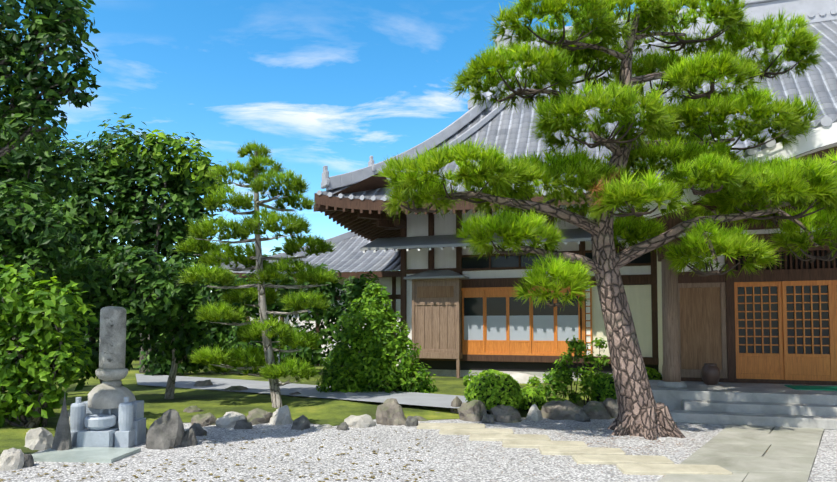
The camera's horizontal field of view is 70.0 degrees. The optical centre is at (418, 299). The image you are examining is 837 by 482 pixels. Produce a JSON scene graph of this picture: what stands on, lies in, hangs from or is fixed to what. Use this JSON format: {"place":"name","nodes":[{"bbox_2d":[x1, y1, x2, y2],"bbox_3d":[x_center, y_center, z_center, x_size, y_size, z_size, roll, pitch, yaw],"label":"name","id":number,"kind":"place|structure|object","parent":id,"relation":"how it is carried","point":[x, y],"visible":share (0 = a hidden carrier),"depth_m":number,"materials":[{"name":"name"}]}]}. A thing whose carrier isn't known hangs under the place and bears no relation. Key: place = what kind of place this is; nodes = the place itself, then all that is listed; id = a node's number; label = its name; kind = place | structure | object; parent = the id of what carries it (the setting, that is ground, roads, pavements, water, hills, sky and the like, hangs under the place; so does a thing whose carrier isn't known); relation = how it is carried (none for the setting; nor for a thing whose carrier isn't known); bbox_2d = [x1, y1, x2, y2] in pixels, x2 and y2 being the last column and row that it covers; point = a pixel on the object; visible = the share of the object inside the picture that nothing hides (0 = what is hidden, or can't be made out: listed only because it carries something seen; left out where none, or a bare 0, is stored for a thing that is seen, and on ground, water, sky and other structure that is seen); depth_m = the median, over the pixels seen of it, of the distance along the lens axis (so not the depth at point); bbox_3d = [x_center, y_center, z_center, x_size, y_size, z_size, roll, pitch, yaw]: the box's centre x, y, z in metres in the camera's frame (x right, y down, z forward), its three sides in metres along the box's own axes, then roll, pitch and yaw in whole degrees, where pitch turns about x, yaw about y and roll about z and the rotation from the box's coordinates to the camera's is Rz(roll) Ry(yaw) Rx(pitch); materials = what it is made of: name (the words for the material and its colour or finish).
{"place":"outdoors","nodes":[
{"label":"outdoors","id":0,"kind":"place"},
{"bbox_2d":[0,338,612,454],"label":"moss lawn","id":1,"kind":"structure","parent":0,"point":[313,410],"depth_m":10.74,"materials":[{"name":"green plant"}]},
{"bbox_2d":[0,178,83,406],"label":"tree","id":2,"kind":"object","parent":1,"relation":"on","point":[45,248],"visible":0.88,"depth_m":9.60,"materials":[{"name":"green plant"}]},
{"bbox_2d":[0,92,89,353],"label":"tree","id":3,"kind":"object","parent":1,"relation":"on","point":[18,167],"visible":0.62,"depth_m":11.18,"materials":[{"name":"green plant"}]},
{"bbox_2d":[0,166,94,292],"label":"tree","id":4,"kind":"object","parent":1,"relation":"on","point":[50,200],"depth_m":23.00,"materials":[{"name":"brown plant"}]},
{"bbox_2d":[0,259,97,427],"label":"shrub","id":5,"kind":"object","parent":1,"relation":"on","point":[25,372],"visible":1,"depth_m":8.21,"materials":[{"name":"green plant"}]},
{"bbox_2d":[46,245,184,390],"bbox_3d":[-5.389,0.523,10.572,2.464,2.958,1.049,0,-3,-2],"label":"bush","id":6,"kind":"object","parent":1,"relation":"on","point":[142,282],"visible":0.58,"depth_m":10.43,"materials":[{"name":"green plant"}]},
{"bbox_2d":[40,113,229,372],"bbox_3d":[-8.363,-1.559,17.828,5.588,7.754,2.683,0,-3,-2],"label":"tree","id":7,"kind":"object","parent":1,"relation":"on","point":[134,211],"visible":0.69,"depth_m":17.28,"materials":[{"name":"green plant"}]},
{"bbox_2d":[99,129,225,371],"bbox_3d":[-7.428,-1.363,17.313,3.654,7.277,1.269,0,-3,-2],"label":"tree","id":8,"kind":"object","parent":1,"relation":"on","point":[156,154],"visible":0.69,"depth_m":17.19,"materials":[{"name":"green plant"}]},
{"bbox_2d":[122,258,215,398],"bbox_3d":[-4.786,0.609,11.387,1.836,2.839,1.070,0,-3,-2],"label":"tree","id":9,"kind":"object","parent":1,"relation":"on","point":[177,341],"visible":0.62,"depth_m":11.25,"materials":[{"name":"green plant"}]},
{"bbox_2d":[17,245,397,360],"bbox_3d":[-11.343,0.800,25.683,25.583,6.936,7.127,0,-3,-2],"label":"hedge","id":10,"kind":"object","parent":1,"relation":"on","point":[276,249],"depth_m":23.88,"materials":[{"name":"plant"}]},
{"bbox_2d":[174,139,338,407],"bbox_3d":[-2.997,-0.386,10.787,3.024,4.886,1.730,0,-3,-2],"label":"conifer tree","id":11,"kind":"object","parent":1,"relation":"on","point":[271,369],"visible":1,"depth_m":10.70,"materials":[{"name":"green plant"}]},
{"bbox_2d":[136,253,380,375],"bbox_3d":[-4.336,0.617,16.811,6.861,3.822,1.798,0,-3,-2],"label":"shrub","id":12,"kind":"object","parent":1,"relation":"on","point":[219,334],"visible":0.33,"depth_m":16.53,"materials":[{"name":"green plant"}]},
{"bbox_2d":[0,404,542,470],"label":"rocks","id":13,"kind":"object","parent":1,"relation":"on","point":[40,438],"visible":0.5,"depth_m":8.68,"materials":[{"name":"grey stone"}]},
{"bbox_2d":[314,281,438,392],"bbox_3d":[-0.857,0.979,12.542,2.634,2.753,1.257,0,-3,-2],"label":"shrub","id":14,"kind":"object","parent":1,"relation":"on","point":[370,365],"visible":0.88,"depth_m":12.21,"materials":[{"name":"green plant"}]},
{"bbox_2d":[464,369,521,413],"bbox_3d":[1.236,1.550,9.892,0.992,0.800,0.997,0,-3,-2],"label":"shrub","id":15,"kind":"object","parent":1,"relation":"on","point":[492,388],"visible":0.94,"depth_m":9.58,"materials":[{"name":"green plant"}]},
{"bbox_2d":[469,371,544,383],"bbox_3d":[2.161,2.004,14.589,2.124,0.474,0.916,-1,-3,22],"label":"veranda step stone","id":16,"kind":"object","parent":1,"relation":"on","point":[519,377],"visible":0.12,"depth_m":14.29,"materials":[{"name":"grey stone"}]},
{"bbox_2d":[462,367,600,385],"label":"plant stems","id":17,"kind":"object","parent":1,"relation":"on","point":[534,381],"visible":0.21,"depth_m":13.55,"materials":[{"name":"green plant"}]},
{"bbox_2d":[517,386,546,410],"bbox_3d":[1.907,1.725,10.182,0.565,0.472,0.569,0,-3,-2],"label":"shrub","id":18,"kind":"object","parent":1,"relation":"on","point":[531,396],"visible":0.71,"depth_m":9.99,"materials":[{"name":"green plant"}]},
{"bbox_2d":[536,335,609,405],"bbox_3d":[2.823,1.320,10.795,1.667,1.339,1.093,2,-3,-40],"label":"nandina shrub","id":19,"kind":"object","parent":1,"relation":"on","point":[578,346],"visible":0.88,"depth_m":10.61,"materials":[{"name":"green plant"}]},
{"bbox_2d":[590,372,616,401],"bbox_3d":[3.360,1.635,10.515,0.671,0.681,0.705,0,-3,-2],"label":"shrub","id":20,"kind":"object","parent":1,"relation":"on","point":[603,389],"visible":0.46,"depth_m":10.34,"materials":[{"name":"green plant"}]},
{"bbox_2d":[645,367,661,379],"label":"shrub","id":21,"kind":"object","parent":1,"relation":"on","point":[653,374],"visible":0.42,"depth_m":13.14,"materials":[{"name":"green plant"}]},
{"bbox_2d":[135,373,487,410],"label":"stone path","id":22,"kind":"structure","parent":0,"point":[407,398],"depth_m":12.28,"materials":[{"name":"grey stone"}]},
{"bbox_2d":[0,0,730,291],"label":"sky","id":23,"kind":"structure","parent":0,"point":[337,85],"materials":[{"name":"blue"}]},
{"bbox_2d":[0,417,836,481],"bbox_3d":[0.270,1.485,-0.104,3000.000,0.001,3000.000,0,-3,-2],"label":"ground","id":24,"kind":"structure","parent":0,"point":[467,464],"depth_m":6.74,"materials":[{"name":"grey gravel"}]},
{"bbox_2d":[0,0,101,163],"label":"tree","id":25,"kind":"object","parent":24,"relation":"on","point":[27,81],"visible":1,"depth_m":6.15,"materials":[{"name":"green plant"}]},
{"bbox_2d":[31,306,145,462],"bbox_3d":[-3.802,0.939,7.209,1.052,1.730,1.357,0,-3,3],"label":"stone monument","id":26,"kind":"object","parent":24,"relation":"on","point":[107,422],"visible":1,"depth_m":7.34,"materials":[{"name":"grey stone"}]},
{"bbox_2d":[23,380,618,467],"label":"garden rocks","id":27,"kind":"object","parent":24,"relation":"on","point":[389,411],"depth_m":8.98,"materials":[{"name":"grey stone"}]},
{"bbox_2d":[249,277,400,365],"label":"annex walls","id":28,"kind":"structure","parent":24,"relation":"on","point":[385,281],"depth_m":20.09,"materials":[{"name":"white paint"}]},
{"bbox_2d":[220,271,400,278],"bbox_3d":[-3.209,-0.838,20.158,8.000,0.390,0.804,-1,-3,18],"label":"roof eave","id":29,"kind":"object","parent":28,"relation":"attached to","point":[379,274],"visible":0.21,"depth_m":19.22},
{"bbox_2d":[229,235,400,273],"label":"annex roof tiles","id":30,"kind":"object","parent":28,"relation":"on","point":[347,255],"visible":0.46,"depth_m":21.02,"materials":[{"name":"grey tile"}]},
{"bbox_2d":[214,231,357,268],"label":"annex roof ridges","id":31,"kind":"object","parent":30,"relation":"on","point":[342,237],"visible":0.29,"depth_m":22.67,"materials":[{"name":"grey tile"}]},
{"bbox_2d":[246,277,400,366],"bbox_3d":[-2.831,0.753,20.373,7.060,3.250,0.070,-1,-3,18],"label":"annex timber","id":32,"kind":"object","parent":28,"relation":"attached to","point":[393,296],"visible":0.04,"depth_m":19.73,"materials":[{"name":"brown wood"}]},
{"bbox_2d":[418,369,612,380],"bbox_3d":[2.666,2.010,15.357,6.520,0.300,0.070,-1,-3,18],"label":"foundation base","id":33,"kind":"object","parent":24,"relation":"on","point":[452,373],"visible":0.07,"depth_m":15.81,"materials":[{"name":"grey concrete"}]},
{"bbox_2d":[400,192,658,364],"bbox_3d":[2.548,-0.140,18.259,6.253,4.850,8.056,0,-3,-2],"label":"timber frame","id":34,"kind":"object","parent":24,"relation":"on","point":[646,279],"visible":0.4,"depth_m":15.49,"materials":[{"name":"brown wood"}]},
{"bbox_2d":[412,278,462,377],"bbox_3d":[0.496,0.811,15.855,1.340,2.740,0.420,-1,-3,18],"label":"wooden shutter box","id":35,"kind":"object","parent":34,"relation":"attached to","point":[436,327],"visible":0.83,"depth_m":15.69,"materials":[{"name":"brown wood"}]},
{"bbox_2d":[417,286,453,297],"bbox_3d":[0.442,-0.196,15.736,1.000,0.300,0.020,-1,-3,18],"label":"wooden panel","id":36,"kind":"object","parent":35,"relation":"attached to","point":[433,291],"visible":1,"depth_m":15.73,"materials":[{"name":"brown wood"}]},
{"bbox_2d":[404,270,468,280],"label":"small canopy roof","id":37,"kind":"structure","parent":35,"relation":"on","point":[438,274],"depth_m":15.71,"materials":[{"name":"grey metal"}]},
{"bbox_2d":[360,228,649,250],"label":"canopy roof","id":38,"kind":"structure","parent":34,"relation":"attached to","point":[578,234],"depth_m":15.24,"materials":[{"name":"grey tile"}]},
{"bbox_2d":[363,240,620,252],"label":"rafter ends","id":39,"kind":"object","parent":38,"relation":"attached to","point":[565,243],"visible":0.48,"depth_m":14.87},
{"bbox_2d":[364,239,646,251],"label":"hisashi rafters","id":40,"kind":"object","parent":38,"relation":"attached to","point":[454,247],"visible":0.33,"depth_m":14.98,"materials":[{"name":"brown wood"}]},
{"bbox_2d":[461,285,591,355],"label":"sliding doors","id":41,"kind":"structure","parent":34,"relation":"on","point":[508,346],"depth_m":15.41,"materials":[{"name":"orange wood"}]},
{"bbox_2d":[464,296,577,315],"bbox_3d":[2.601,0.180,15.400,2.930,0.480,0.038,-1,-3,18],"label":"sliding door glass","id":42,"kind":"object","parent":41,"relation":"in","point":[496,306],"visible":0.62,"depth_m":15.44,"materials":[{"name":"black glass"}]},
{"bbox_2d":[464,315,578,340],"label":"frosted sliding door","id":43,"kind":"structure","parent":41,"relation":"in","point":[543,327],"depth_m":15.33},
{"bbox_2d":[417,360,658,373],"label":"underfloor shadow","id":44,"kind":"object","parent":34,"relation":"attached to","point":[497,366],"visible":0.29,"depth_m":15.51,"materials":[{"name":"grey"}]},
{"bbox_2d":[462,251,650,268],"bbox_3d":[3.439,-0.998,15.247,4.780,0.300,0.055,-1,-3,18],"label":"transom glass","id":45,"kind":"object","parent":34,"relation":"attached to","point":[498,261],"visible":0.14,"depth_m":15.58,"materials":[{"name":"grey glass"}]},
{"bbox_2d":[586,288,590,354],"bbox_3d":[2.804,0.569,15.591,3.270,1.760,0.241,-1,-3,22],"label":"shoji paper","id":46,"kind":"object","parent":34,"relation":"attached to","point":[588,338],"depth_m":14.88,"materials":[{"name":"paper"}]},
{"bbox_2d":[406,204,661,374],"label":"hall walls","id":47,"kind":"structure","parent":24,"relation":"on","point":[417,225],"depth_m":16.16,"materials":[{"name":"paint"}]},
{"bbox_2d":[314,173,627,214],"bbox_3d":[12.860,-2.451,18.520,27.605,1.130,15.605,-1,-3,18],"label":"roof eave","id":48,"kind":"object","parent":47,"relation":"on","point":[376,181],"depth_m":15.07,"materials":[{"name":"brown wood"}]},
{"bbox_2d":[314,204,592,250],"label":"roof rafters","id":49,"kind":"object","parent":48,"relation":"on","point":[373,226],"visible":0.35,"depth_m":16.42,"materials":[{"name":"brown wood"}]},
{"bbox_2d":[318,203,591,214],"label":"rafters","id":50,"kind":"object","parent":48,"relation":"attached to","point":[370,211],"visible":0.4,"depth_m":14.69,"materials":[{"name":"brown wood"}]},
{"bbox_2d":[315,20,836,199],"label":"roof tiles","id":51,"kind":"object","parent":48,"relation":"on","point":[510,134],"visible":0.17,"depth_m":15.96,"materials":[{"name":"grey tile"}]},
{"bbox_2d":[321,0,836,190],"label":"roof ridges","id":52,"kind":"object","parent":51,"relation":"on","point":[759,9],"visible":0.44,"depth_m":18.55,"materials":[{"name":"tile"}]},
{"bbox_2d":[317,8,836,200],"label":"roof edge tiles","id":53,"kind":"object","parent":48,"relation":"on","point":[833,11],"visible":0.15,"depth_m":18.60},
{"bbox_2d":[625,143,836,233],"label":"karahafu soffit","id":54,"kind":"structure","parent":48,"relation":"on","point":[673,222],"depth_m":9.33,"materials":[{"name":"brown wood"}]},
{"bbox_2d":[417,423,732,474],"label":"stepping stones","id":55,"kind":"object","parent":24,"relation":"on","point":[580,452],"visible":0.94,"depth_m":6.89,"materials":[{"name":"beige stone"}]},
{"bbox_2d":[370,0,836,439],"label":"pine tree","id":56,"kind":"object","parent":24,"relation":"on","point":[725,180],"visible":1,"depth_m":8.03,"materials":[{"name":"green plant"}]},
{"bbox_2d":[657,256,662,373],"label":"entrance block walls","id":57,"kind":"structure","parent":24,"relation":"on","point":[659,301],"depth_m":13.66,"materials":[{"name":"white paint"}]},
{"bbox_2d":[657,228,836,384],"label":"timber entrance beams","id":58,"kind":"structure","parent":57,"relation":"attached to","point":[797,274],"depth_m":11.07,"materials":[{"name":"brown wood"}]},
{"bbox_2d":[735,250,836,269],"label":"dark entrance transom","id":59,"kind":"object","parent":58,"relation":"in","point":[793,261],"depth_m":11.02,"materials":[{"name":"brown wood"}]},
{"bbox_2d":[678,227,826,271],"bbox_3d":[7.658,-0.952,10.784,5.900,0.780,0.045,-1,-3,18],"label":"entrance plaster band","id":60,"kind":"object","parent":57,"relation":"attached to","point":[721,259],"depth_m":11.38,"materials":[{"name":"white paint"}]},
{"bbox_2d":[734,280,836,380],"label":"lattice doors","id":61,"kind":"structure","parent":57,"relation":"attached to","point":[782,364],"depth_m":10.95,"materials":[{"name":"orange wood"}]},
{"bbox_2d":[738,285,829,353],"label":"door lattice panes","id":62,"kind":"structure","parent":61,"relation":"in","point":[790,323],"depth_m":10.99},
{"bbox_2d":[649,380,836,429],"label":"stone steps","id":63,"kind":"structure","parent":24,"relation":"on","point":[763,404],"depth_m":9.25,"materials":[{"name":"grey stone"}]},
{"bbox_2d":[661,258,680,381],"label":"porch columns","id":64,"kind":"structure","parent":63,"relation":"on","point":[671,369],"depth_m":10.28,"materials":[{"name":"brown wood"}]},
{"bbox_2d":[657,380,686,388],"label":"porch column bases","id":65,"kind":"object","parent":63,"relation":"on","point":[672,385],"visible":0.9,"depth_m":10.15,"materials":[{"name":"grey stone"}]},
{"bbox_2d":[678,282,727,377],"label":"entrance panel frames","id":66,"kind":"structure","parent":63,"relation":"on","point":[691,373],"depth_m":11.31,"materials":[{"name":"brown wood"}]},
{"bbox_2d":[680,287,721,369],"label":"entrance board panels","id":67,"kind":"object","parent":66,"relation":"in","point":[700,322],"visible":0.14,"depth_m":11.42,"materials":[{"name":"brown wood"}]},
{"bbox_2d":[701,363,719,384],"bbox_3d":[5.272,1.353,10.792,0.319,0.375,0.319,0,-3,-2],"label":"clay pot","id":68,"kind":"object","parent":63,"relation":"on","point":[710,373],"visible":1,"depth_m":10.68,"materials":[{"name":"ceramic"}]},
{"bbox_2d":[784,385,836,390],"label":"green doormat","id":69,"kind":"object","parent":63,"relation":"on","point":[826,388],"visible":1,"depth_m":10.14,"materials":[{"name":"green fabric"}]},
{"bbox_2d":[708,427,824,480],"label":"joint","id":70,"kind":"object","parent":24,"relation":"on","point":[817,451],"depth_m":7.45,"materials":[{"name":"grey concrete"}]},
{"bbox_2d":[592,285,651,356],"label":"plaster wall","id":71,"kind":"structure","parent":0,"point":[639,298],"depth_m":14.56,"materials":[{"name":"white paint"}]},
{"bbox_2d":[614,122,836,221],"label":"karahafu bargeboard","id":72,"kind":"object","parent":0,"point":[821,136],"visible":0.27,"depth_m":8.95,"materials":[{"name":"white paint"}]},
{"bbox_2d":[618,116,836,203],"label":"roof edge tiles","id":73,"kind":"object","parent":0,"point":[826,121],"visible":0.19,"depth_m":9.00,"materials":[{"name":"grey tile"}]},
{"bbox_2d":[658,424,823,481],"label":"paved walkway","id":74,"kind":"structure","parent":0,"point":[738,451],"depth_m":6.76,"materials":[{"name":"stone"}]},
{"bbox_2d":[685,161,836,231],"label":"karahafu carving","id":75,"kind":"object","parent":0,"point":[766,206],"visible":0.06,"depth_m":9.15}
]}

